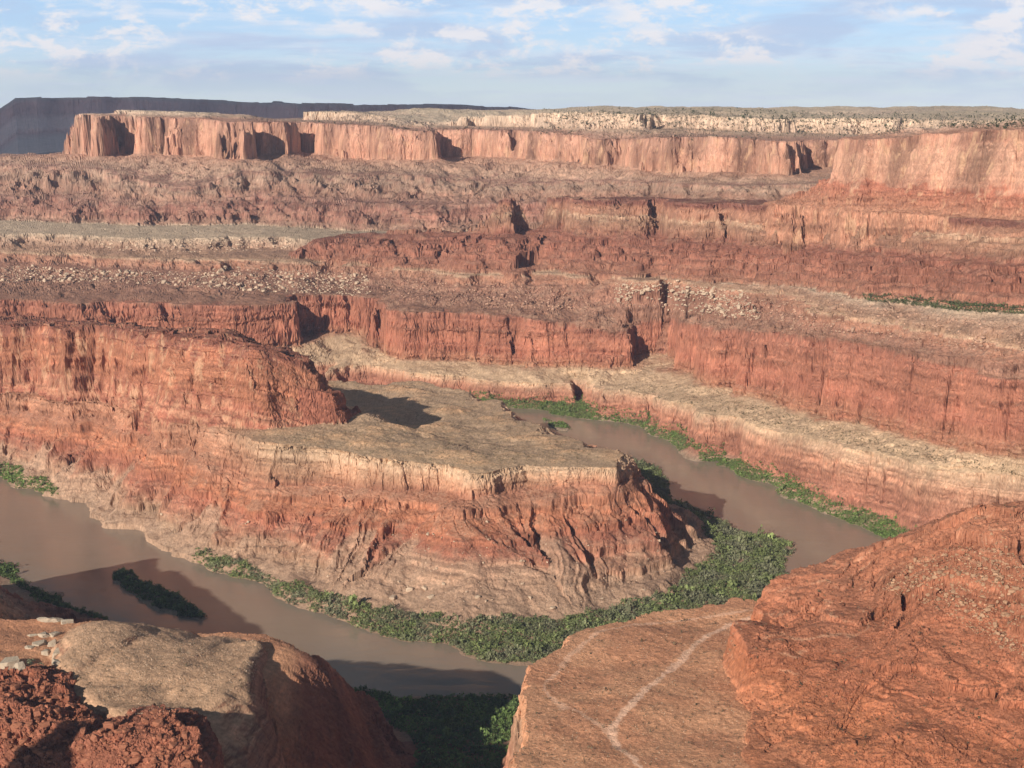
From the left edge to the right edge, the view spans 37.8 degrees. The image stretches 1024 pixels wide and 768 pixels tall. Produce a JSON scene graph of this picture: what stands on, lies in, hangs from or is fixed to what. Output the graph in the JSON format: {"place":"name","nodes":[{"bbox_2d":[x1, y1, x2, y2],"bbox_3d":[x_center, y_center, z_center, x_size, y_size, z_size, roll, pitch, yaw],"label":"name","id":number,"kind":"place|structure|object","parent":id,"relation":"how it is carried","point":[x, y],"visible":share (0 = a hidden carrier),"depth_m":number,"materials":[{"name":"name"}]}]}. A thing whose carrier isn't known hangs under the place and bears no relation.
{"place":"outdoors","nodes":[
{"label":"outdoors","id":0,"kind":"place"},
{"bbox_2d":[0,663,223,767],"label":"red rock ridge","id":1,"kind":"object","parent":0,"point":[205,750],"visible":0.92,"depth_m":1042.81,"materials":[{"name":"brown stone"}]},
{"bbox_2d":[1,731,9,737],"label":"boulder","id":2,"kind":"object","parent":1,"relation":"on","point":[6,734],"visible":1,"depth_m":1038.35,"materials":[{"name":"brown stone"}]},
{"bbox_2d":[9,761,20,767],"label":"boulder","id":3,"kind":"object","parent":1,"relation":"on","point":[15,764],"visible":1,"depth_m":1014.01,"materials":[{"name":"brown stone"}]},
{"bbox_2d":[10,684,19,690],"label":"boulder","id":4,"kind":"object","parent":1,"relation":"on","point":[15,687],"visible":1,"depth_m":1100.56,"materials":[{"name":"brown stone"}]},
{"bbox_2d":[10,721,21,729],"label":"boulder","id":5,"kind":"object","parent":1,"relation":"on","point":[16,725],"visible":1,"depth_m":1042.45,"materials":[{"name":"brown stone"}]},
{"bbox_2d":[13,661,25,670],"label":"white rock","id":6,"kind":"object","parent":1,"relation":"on","point":[20,666],"visible":1,"depth_m":1135.12,"materials":[{"name":"beige stone"}]},
{"bbox_2d":[16,746,23,750],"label":"boulder","id":7,"kind":"object","parent":1,"relation":"on","point":[19,748],"visible":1,"depth_m":1024.48,"materials":[{"name":"brown stone"}]},
{"bbox_2d":[19,737,30,745],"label":"boulder","id":8,"kind":"object","parent":1,"relation":"on","point":[23,741],"visible":1,"depth_m":1035.95,"materials":[{"name":"brown stone"}]},
{"bbox_2d":[23,754,31,762],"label":"boulder","id":9,"kind":"object","parent":1,"relation":"on","point":[27,758],"visible":1,"depth_m":1019.76,"materials":[{"name":"brown stone"}]},
{"bbox_2d":[27,744,37,749],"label":"boulder","id":10,"kind":"object","parent":1,"relation":"on","point":[32,747],"visible":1,"depth_m":1029.82,"materials":[{"name":"brown stone"}]},
{"bbox_2d":[27,659,43,665],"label":"shrub","id":11,"kind":"object","parent":1,"relation":"on","point":[30,663],"visible":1,"depth_m":1142.73,"materials":[{"name":"green plant"}]},
{"bbox_2d":[33,710,40,717],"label":"boulder","id":12,"kind":"object","parent":1,"relation":"on","point":[36,713],"visible":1,"depth_m":1054.09,"materials":[{"name":"brown stone"}]},
{"bbox_2d":[35,751,45,756],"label":"boulder","id":13,"kind":"object","parent":1,"relation":"on","point":[40,753],"visible":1,"depth_m":1019.69,"materials":[{"name":"brown stone"}]},
{"bbox_2d":[39,721,49,728],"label":"boulder","id":14,"kind":"object","parent":1,"relation":"on","point":[46,724],"visible":1,"depth_m":1045.07,"materials":[{"name":"brown stone"}]},
{"bbox_2d":[51,693,59,701],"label":"boulder","id":15,"kind":"object","parent":1,"relation":"on","point":[55,697],"visible":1,"depth_m":1103.61,"materials":[{"name":"brown stone"}]},
{"bbox_2d":[52,708,59,713],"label":"boulder","id":16,"kind":"object","parent":1,"relation":"on","point":[56,710],"visible":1,"depth_m":1063.68,"materials":[{"name":"brown stone"}]},
{"bbox_2d":[65,703,75,708],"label":"boulder","id":17,"kind":"object","parent":1,"relation":"on","point":[69,706],"visible":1,"depth_m":1080.89,"materials":[{"name":"brown stone"}]},
{"bbox_2d":[78,744,85,749],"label":"boulder","id":18,"kind":"object","parent":1,"relation":"on","point":[81,746],"visible":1,"depth_m":1010.92,"materials":[{"name":"brown stone"}]},
{"bbox_2d":[80,727,86,734],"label":"boulder","id":19,"kind":"object","parent":1,"relation":"on","point":[83,731],"visible":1,"depth_m":1032.60,"materials":[{"name":"brown stone"}]},
{"bbox_2d":[80,758,88,762],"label":"boulder","id":20,"kind":"object","parent":1,"relation":"on","point":[83,760],"visible":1,"depth_m":1001.76,"materials":[{"name":"orange stone"}]},
{"bbox_2d":[90,733,99,741],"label":"boulder","id":21,"kind":"object","parent":1,"relation":"on","point":[94,737],"visible":1,"depth_m":1010.56,"materials":[{"name":"brown stone"}]},
{"bbox_2d":[0,682,197,767],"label":"rubble","id":22,"kind":"object","parent":1,"relation":"on","point":[123,729],"visible":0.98,"depth_m":1023.13,"materials":[{"name":"brown stone"}]},
{"bbox_2d":[98,728,105,733],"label":"boulder","id":23,"kind":"object","parent":1,"relation":"on","point":[102,730],"visible":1,"depth_m":1022.56,"materials":[{"name":"brown stone"}]},
{"bbox_2d":[103,721,113,730],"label":"boulder","id":24,"kind":"object","parent":1,"relation":"on","point":[109,725],"visible":0.9,"depth_m":1028.79,"materials":[{"name":"brown stone"}]},
{"bbox_2d":[119,743,127,748],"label":"boulder","id":25,"kind":"object","parent":1,"relation":"on","point":[122,746],"visible":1,"depth_m":1001.32,"materials":[{"name":"brown stone"}]},
{"bbox_2d":[128,755,141,763],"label":"boulder","id":26,"kind":"object","parent":1,"relation":"on","point":[134,760],"visible":1,"depth_m":995.79,"materials":[{"name":"brown stone"}]},
{"bbox_2d":[131,750,139,755],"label":"boulder","id":27,"kind":"object","parent":1,"relation":"on","point":[135,753],"visible":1,"depth_m":999.18,"materials":[{"name":"brown stone"}]},
{"bbox_2d":[141,717,148,722],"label":"boulder","id":28,"kind":"object","parent":1,"relation":"on","point":[144,719],"visible":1,"depth_m":1027.03,"materials":[{"name":"brown stone"}]},
{"bbox_2d":[151,755,157,761],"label":"boulder","id":29,"kind":"object","parent":1,"relation":"on","point":[153,758],"visible":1,"depth_m":993.34,"materials":[{"name":"brown stone"}]},
{"bbox_2d":[152,719,163,726],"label":"boulder","id":30,"kind":"object","parent":1,"relation":"on","point":[157,723],"visible":1,"depth_m":1023.21,"materials":[{"name":"brown stone"}]},
{"bbox_2d":[156,733,161,741],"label":"boulder","id":31,"kind":"object","parent":1,"relation":"on","point":[159,737],"visible":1,"depth_m":1010.27,"materials":[{"name":"brown stone"}]},
{"bbox_2d":[169,741,176,748],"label":"boulder","id":32,"kind":"object","parent":1,"relation":"on","point":[172,745],"visible":1,"depth_m":1004.18,"materials":[{"name":"brown stone"}]},
{"bbox_2d":[181,732,187,738],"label":"boulder","id":33,"kind":"object","parent":1,"relation":"on","point":[183,735],"visible":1,"depth_m":1012.95,"materials":[{"name":"brown stone"}]},
{"bbox_2d":[182,744,191,750],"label":"boulder","id":34,"kind":"object","parent":1,"relation":"on","point":[186,747],"visible":1,"depth_m":1006.38,"materials":[{"name":"brown stone"}]},
{"bbox_2d":[181,759,193,767],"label":"boulder","id":35,"kind":"object","parent":1,"relation":"on","point":[186,763],"visible":1,"depth_m":996.91,"materials":[{"name":"orange stone"}]},
{"bbox_2d":[0,110,248,189],"bbox_3d":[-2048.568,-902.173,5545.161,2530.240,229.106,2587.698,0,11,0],"label":"flat topped mesa","id":36,"kind":"structure","parent":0,"point":[192,149],"depth_m":4770.76,"materials":[{"name":"brown stone"}]},
{"bbox_2d":[47,620,286,767],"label":"earth mound","id":37,"kind":"object","parent":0,"point":[239,718],"visible":0.98,"depth_m":1162.01,"materials":[{"name":"beige stone"}]},
{"bbox_2d":[41,649,50,655],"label":"white rock","id":38,"kind":"object","parent":37,"relation":"on","point":[45,652],"visible":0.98,"depth_m":1214.00,"materials":[{"name":"beige stone"}]},
{"bbox_2d":[47,639,56,646],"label":"white rock","id":39,"kind":"object","parent":37,"relation":"on","point":[52,643],"visible":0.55,"depth_m":1232.05,"materials":[{"name":"beige stone"}]},
{"bbox_2d":[52,648,59,658],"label":"white rock","id":40,"kind":"object","parent":37,"relation":"on","point":[56,652],"visible":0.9,"depth_m":1203.12,"materials":[{"name":"beige stone"}]},
{"bbox_2d":[52,659,59,665],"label":"white rock","id":41,"kind":"object","parent":37,"relation":"on","point":[55,662],"visible":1,"depth_m":1165.01,"materials":[{"name":"beige stone"}]},
{"bbox_2d":[64,626,268,715],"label":"rubble","id":42,"kind":"object","parent":37,"relation":"on","point":[153,667],"visible":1,"depth_m":1172.33,"materials":[{"name":"beige stone"}]},
{"bbox_2d":[71,626,265,717],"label":"scrub","id":43,"kind":"object","parent":37,"relation":"on","point":[160,668],"visible":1,"depth_m":1171.22,"materials":[{"name":"green plant"}]},
{"bbox_2d":[0,96,539,153],"bbox_3d":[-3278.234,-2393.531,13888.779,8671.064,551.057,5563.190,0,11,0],"label":"distant mesa","id":44,"kind":"structure","parent":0,"point":[35,125],"depth_m":14318.98,"materials":[{"name":"grey stone"}]},
{"bbox_2d":[114,417,571,620],"bbox_3d":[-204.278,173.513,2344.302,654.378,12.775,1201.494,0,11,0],"label":"river island","id":45,"kind":"structure","parent":0,"point":[147,603],"depth_m":1823.48,"materials":[{"name":"green plant"}]},
{"bbox_2d":[112,567,207,618],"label":"river thicket","id":46,"kind":"object","parent":45,"relation":"on","point":[145,586],"visible":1,"depth_m":1842.75,"materials":[{"name":"green plant"}]},
{"bbox_2d":[542,418,571,428],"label":"river thicket","id":47,"kind":"object","parent":45,"relation":"on","point":[563,424],"visible":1,"depth_m":2827.20,"materials":[{"name":"green plant"}]},
{"bbox_2d":[269,637,458,767],"bbox_3d":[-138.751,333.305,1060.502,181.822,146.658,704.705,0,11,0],"label":"spur cliff","id":48,"kind":"structure","parent":0,"point":[323,714],"depth_m":1252.86,"materials":[{"name":"brown stone"}]},
{"bbox_2d":[0,564,755,767],"bbox_3d":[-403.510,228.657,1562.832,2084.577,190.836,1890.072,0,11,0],"label":"dirt bench","id":49,"kind":"object","parent":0,"point":[21,610],"visible":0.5,"depth_m":1172.93,"materials":[{"name":"brown soil"}]},
{"bbox_2d":[0,656,19,669],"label":"white rock","id":50,"kind":"object","parent":49,"relation":"on","point":[10,662],"visible":0.62,"depth_m":1178.88,"materials":[{"name":"beige stone"}]},
{"bbox_2d":[24,645,33,648],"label":"white rock","id":51,"kind":"object","parent":49,"relation":"on","point":[28,647],"visible":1,"depth_m":1225.83,"materials":[{"name":"beige stone"}]},
{"bbox_2d":[32,639,46,645],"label":"white rock","id":52,"kind":"object","parent":49,"relation":"on","point":[40,642],"visible":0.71,"depth_m":1234.16,"materials":[{"name":"beige stone"}]},
{"bbox_2d":[36,617,51,622],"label":"white rock","id":53,"kind":"object","parent":49,"relation":"on","point":[44,619],"visible":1,"depth_m":1292.13,"materials":[{"name":"beige stone"}]},
{"bbox_2d":[38,631,50,637],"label":"white rock","id":54,"kind":"object","parent":49,"relation":"on","point":[45,634],"visible":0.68,"depth_m":1255.92,"materials":[{"name":"beige stone"}]},
{"bbox_2d":[0,560,108,619],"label":"river thicket","id":55,"kind":"object","parent":49,"relation":"on","point":[55,598],"visible":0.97,"depth_m":1841.17,"materials":[{"name":"green plant"}]},
{"bbox_2d":[49,631,60,636],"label":"white rock","id":56,"kind":"object","parent":49,"relation":"on","point":[54,633],"visible":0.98,"depth_m":1260.83,"materials":[{"name":"beige stone"}]},
{"bbox_2d":[51,617,62,622],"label":"white rock","id":57,"kind":"object","parent":49,"relation":"on","point":[55,619],"visible":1,"depth_m":1294.10,"materials":[{"name":"beige stone"}]},
{"bbox_2d":[61,619,73,624],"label":"white rock","id":58,"kind":"object","parent":49,"relation":"on","point":[65,621],"visible":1,"depth_m":1294.01,"materials":[{"name":"beige stone"}]},
{"bbox_2d":[354,685,518,767],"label":"river thicket","id":59,"kind":"object","parent":49,"relation":"on","point":[447,728],"visible":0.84,"depth_m":1453.52,"materials":[{"name":"green plant"}]},
{"bbox_2d":[505,610,741,767],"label":"rubble","id":60,"kind":"object","parent":49,"relation":"on","point":[630,703],"visible":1,"depth_m":1128.35,"materials":[{"name":"brown stone"}]},
{"bbox_2d":[509,610,747,766],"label":"scrub","id":61,"kind":"object","parent":49,"relation":"on","point":[684,619],"visible":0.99,"depth_m":1134.58,"materials":[{"name":"green plant"}]},
{"bbox_2d":[0,380,795,665],"bbox_3d":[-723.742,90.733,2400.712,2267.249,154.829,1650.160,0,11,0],"label":"gooseneck mesa","id":62,"kind":"structure","parent":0,"point":[201,486],"depth_m":1974.08,"materials":[{"name":"brown stone"}]},
{"bbox_2d":[0,461,57,495],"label":"river thicket","id":63,"kind":"object","parent":62,"relation":"on","point":[15,476],"visible":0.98,"depth_m":2381.44,"materials":[{"name":"green plant"}]},
{"bbox_2d":[0,315,361,448],"bbox_3d":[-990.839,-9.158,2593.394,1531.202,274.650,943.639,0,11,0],"label":"red butte","id":64,"kind":"object","parent":62,"relation":"on","point":[209,377],"visible":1,"depth_m":2259.99,"materials":[{"name":"red stone"}]},
{"bbox_2d":[389,595,395,600],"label":"boulder","id":65,"kind":"object","parent":62,"relation":"on","point":[392,597],"visible":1,"depth_m":1789.87,"materials":[{"name":"beige stone"}]},
{"bbox_2d":[406,587,413,591],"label":"boulder","id":66,"kind":"object","parent":62,"relation":"on","point":[408,589],"visible":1,"depth_m":1808.11,"materials":[{"name":"beige stone"}]},
{"bbox_2d":[236,401,603,467],"bbox_3d":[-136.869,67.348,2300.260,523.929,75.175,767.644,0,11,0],"label":"scrub","id":67,"kind":"object","parent":62,"relation":"on","point":[448,441],"visible":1,"depth_m":2080.22,"materials":[{"name":"green plant"}]},
{"bbox_2d":[211,519,664,614],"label":"rubble","id":68,"kind":"object","parent":62,"relation":"on","point":[464,559],"visible":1,"depth_m":1841.09,"materials":[{"name":"beige stone"}]},
{"bbox_2d":[192,457,795,662],"bbox_3d":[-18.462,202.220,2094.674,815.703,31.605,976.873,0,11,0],"label":"river thicket","id":69,"kind":"object","parent":62,"relation":"on","point":[735,552],"visible":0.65,"depth_m":1803.27,"materials":[{"name":"green plant"}]},
{"bbox_2d":[0,155,817,231],"bbox_3d":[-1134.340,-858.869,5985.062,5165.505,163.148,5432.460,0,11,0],"label":"mesa footslope","id":70,"kind":"structure","parent":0,"point":[383,202],"depth_m":4249.58,"materials":[{"name":"brown stone"}]},
{"bbox_2d":[0,408,883,697],"bbox_3d":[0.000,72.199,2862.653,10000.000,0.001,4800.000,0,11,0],"label":"river","id":71,"kind":"structure","parent":0,"point":[74,552],"depth_m":1968.66,"materials":[{"name":"liquid"}]},
{"bbox_2d":[0,220,1023,459],"bbox_3d":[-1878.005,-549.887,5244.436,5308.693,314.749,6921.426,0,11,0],"label":"canyon terrace","id":72,"kind":"structure","parent":0,"point":[966,399],"depth_m":3107.50,"materials":[{"name":"red stone"}]},
{"bbox_2d":[0,265,370,295],"bbox_3d":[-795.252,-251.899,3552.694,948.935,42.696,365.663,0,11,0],"label":"rubble","id":73,"kind":"object","parent":72,"relation":"on","point":[108,271],"visible":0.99,"depth_m":3540.87,"materials":[{"name":"brown stone"}]},
{"bbox_2d":[89,238,291,252],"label":"rubble","id":74,"kind":"object","parent":72,"relation":"on","point":[189,242],"visible":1,"depth_m":3800.27,"materials":[{"name":"stone"}]},
{"bbox_2d":[382,278,588,309],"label":"rubble","id":75,"kind":"object","parent":72,"relation":"on","point":[556,307],"visible":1,"depth_m":3257.39,"materials":[{"name":"brown stone"}]},
{"bbox_2d":[614,279,759,318],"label":"rubble","id":76,"kind":"object","parent":72,"relation":"on","point":[706,304],"visible":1,"depth_m":2982.65,"materials":[{"name":"brown stone"}]},
{"bbox_2d":[749,295,1023,351],"bbox_3d":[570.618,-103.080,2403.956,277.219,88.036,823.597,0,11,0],"label":"rubble","id":77,"kind":"object","parent":72,"relation":"on","point":[933,325],"visible":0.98,"depth_m":2299.16,"materials":[{"name":"brown stone"}]},
{"bbox_2d":[0,0,1023,108],"label":"sky","id":78,"kind":"structure","parent":0,"point":[529,54],"materials":[{"name":"blue"}]},
{"bbox_2d":[247,106,1023,187],"bbox_3d":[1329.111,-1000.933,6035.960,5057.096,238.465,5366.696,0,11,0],"label":"sandstone wall","id":79,"kind":"structure","parent":0,"point":[305,145],"depth_m":4508.32,"materials":[{"name":"brown stone"}]},
{"bbox_2d":[313,120,781,139],"bbox_3d":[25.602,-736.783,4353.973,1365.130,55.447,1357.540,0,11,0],"label":"scrub","id":80,"kind":"object","parent":79,"relation":"on","point":[536,130],"visible":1,"depth_m":4589.42,"materials":[{"name":"green plant"}]},
{"bbox_2d":[544,107,1023,135],"bbox_3d":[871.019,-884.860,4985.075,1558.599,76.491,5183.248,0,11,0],"label":"scrub","id":81,"kind":"object","parent":79,"relation":"on","point":[936,115],"visible":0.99,"depth_m":4363.96,"materials":[{"name":"green plant"}]},
{"bbox_2d":[542,609,752,767],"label":"dirt road","id":82,"kind":"structure","parent":0,"point":[609,731],"depth_m":1191.90,"materials":[{"name":"beige soil"}]},
{"bbox_2d":[287,195,1023,353],"bbox_3d":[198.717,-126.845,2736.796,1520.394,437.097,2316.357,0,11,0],"label":"layered hill","id":83,"kind":"structure","parent":0,"point":[713,241],"depth_m":3205.80,"materials":[{"name":"brown stone"}]},
{"bbox_2d":[861,292,1023,313],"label":"scrub","id":84,"kind":"object","parent":83,"relation":"on","point":[954,302],"visible":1,"depth_m":2239.29,"materials":[{"name":"green plant"}]},
{"bbox_2d":[290,332,1023,538],"bbox_3d":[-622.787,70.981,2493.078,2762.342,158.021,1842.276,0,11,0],"label":"river bluff","id":85,"kind":"structure","parent":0,"point":[912,492],"depth_m":2486.71,"materials":[{"name":"beige stone"}]},
{"bbox_2d":[470,390,915,538],"bbox_3d":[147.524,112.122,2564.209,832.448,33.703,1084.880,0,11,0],"label":"river thicket","id":86,"kind":"object","parent":85,"relation":"on","point":[555,409],"visible":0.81,"depth_m":2505.40,"materials":[{"name":"green plant"}]},
{"bbox_2d":[624,385,1018,475],"bbox_3d":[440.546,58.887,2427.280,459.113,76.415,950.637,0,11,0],"label":"scrub","id":87,"kind":"object","parent":85,"relation":"on","point":[690,402],"visible":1,"depth_m":2372.33,"materials":[{"name":"green plant"}]},
{"bbox_2d":[723,501,1023,767],"bbox_3d":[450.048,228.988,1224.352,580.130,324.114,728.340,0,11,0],"label":"red slope","id":88,"kind":"structure","parent":0,"point":[739,666],"depth_m":1114.70,"materials":[{"name":"brown stone"}]},
{"bbox_2d":[745,505,1023,762],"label":"scrub","id":89,"kind":"object","parent":88,"relation":"on","point":[904,663],"visible":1,"depth_m":1092.71,"materials":[{"name":"green plant"}]},
{"bbox_2d":[747,506,1023,763],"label":"rubble","id":90,"kind":"object","parent":88,"relation":"on","point":[927,743],"visible":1,"depth_m":1081.13,"materials":[{"name":"brown stone"}]},
{"bbox_2d":[882,532,1023,656],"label":"rubble","id":91,"kind":"object","parent":88,"relation":"on","point":[995,625],"visible":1,"depth_m":1134.54,"materials":[{"name":"red stone"}]},
{"bbox_2d":[761,119,1023,254],"bbox_3d":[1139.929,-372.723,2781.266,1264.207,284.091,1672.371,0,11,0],"label":"sandstone cliff","id":92,"kind":"structure","parent":0,"point":[905,183],"depth_m":2652.49,"materials":[{"name":"stone"}]}
]}

